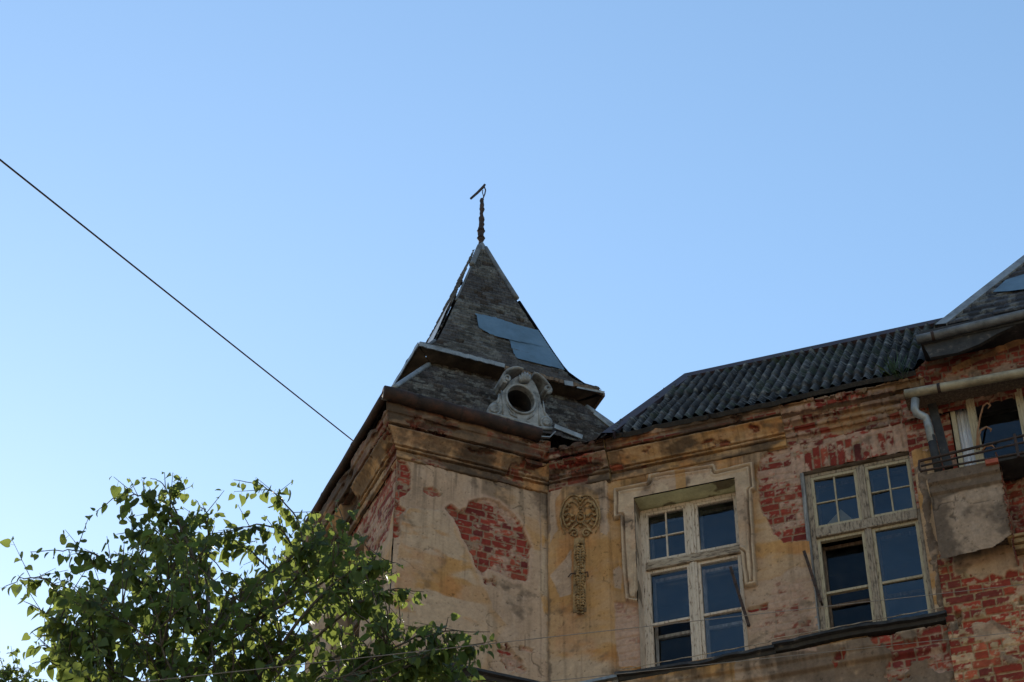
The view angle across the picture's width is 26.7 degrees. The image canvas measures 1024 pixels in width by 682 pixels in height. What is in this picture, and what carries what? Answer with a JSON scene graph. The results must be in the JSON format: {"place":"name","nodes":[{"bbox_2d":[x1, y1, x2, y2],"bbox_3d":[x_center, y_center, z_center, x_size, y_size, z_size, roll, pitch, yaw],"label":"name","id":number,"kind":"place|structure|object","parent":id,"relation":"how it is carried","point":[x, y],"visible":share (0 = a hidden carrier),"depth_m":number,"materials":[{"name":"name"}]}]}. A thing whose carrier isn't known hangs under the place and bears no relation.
{"place":"outdoors","nodes":[
{"label":"outdoors","id":0,"kind":"place"},
{"bbox_2d":[0,472,499,681],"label":"linden tree","id":1,"kind":"object","parent":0,"point":[95,645],"visible":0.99,"depth_m":16.11,"materials":[{"name":"green plant"}]},
{"bbox_2d":[0,0,1023,681],"label":"sky","id":2,"kind":"structure","parent":0,"point":[674,188],"materials":[{"name":"blue"}]},
{"label":"ground","id":3,"kind":"structure","parent":0,"visible":0},
{"bbox_2d":[0,646,47,681],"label":"broadleaf tree","id":4,"kind":"object","parent":3,"relation":"on","point":[6,674],"visible":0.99,"depth_m":23.70,"materials":[{"name":"green plant"}]},
{"bbox_2d":[284,184,1023,681],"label":"corner building","id":5,"kind":"structure","parent":3,"relation":"on","point":[502,478],"depth_m":25.37,"materials":[{"name":"beige paint"}]},
{"bbox_2d":[0,159,352,440],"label":"overhead wire","id":6,"kind":"object","parent":5,"relation":"attached to","point":[82,225],"visible":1,"depth_m":20.26,"materials":[{"name":"black metal"}]},
{"bbox_2d":[330,536,392,675],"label":"wall","id":7,"kind":"structure","parent":5,"relation":"in","point":[346,623],"depth_m":26.29,"materials":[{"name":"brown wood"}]},
{"bbox_2d":[139,584,1023,681],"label":"overhead wire","id":8,"kind":"object","parent":5,"relation":"attached to","point":[553,636],"visible":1,"depth_m":15.57,"materials":[{"name":"black metal"}]},
{"bbox_2d":[634,479,749,668],"bbox_3d":[2.106,2.750,24.916,1.288,2.395,0.543,-13,-43,14],"label":"window","id":9,"kind":"structure","parent":5,"relation":"in","point":[689,501],"depth_m":25.20,"materials":[{"name":"paint"}]},
{"bbox_2d":[542,631,1023,681],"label":"overhead wire","id":10,"kind":"object","parent":5,"relation":"attached to","point":[774,657],"visible":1,"depth_m":17.98,"materials":[{"name":"black metal"}]},
{"bbox_2d":[800,451,934,631],"bbox_3d":[3.984,2.339,24.386,1.405,2.293,0.414,-8,-42,9],"label":"window","id":11,"kind":"structure","parent":5,"relation":"in","point":[869,523],"depth_m":24.50,"materials":[{"name":"beige paint"}]},
{"bbox_2d":[874,346,913,378],"bbox_3d":[4.434,0.291,25.383,0.501,0.512,0.473,8,-42,-8],"label":"roof weed","id":12,"kind":"object","parent":5,"relation":"on","point":[894,368],"visible":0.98,"depth_m":25.32,"materials":[{"name":"green plant"}]},
{"bbox_2d":[976,402,994,450],"bbox_3d":[5.356,0.972,24.537,0.257,0.671,0.024,-13,-43,14],"label":"metal bracket","id":13,"kind":"object","parent":5,"relation":"in","point":[979,433],"visible":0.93,"depth_m":24.50,"materials":[{"name":"grey metal"}]},
{"bbox_2d":[950,389,1023,466],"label":"glazed door","id":14,"kind":"structure","parent":5,"relation":"in","point":[964,421],"depth_m":24.72,"materials":[{"name":"paint"}]}
]}

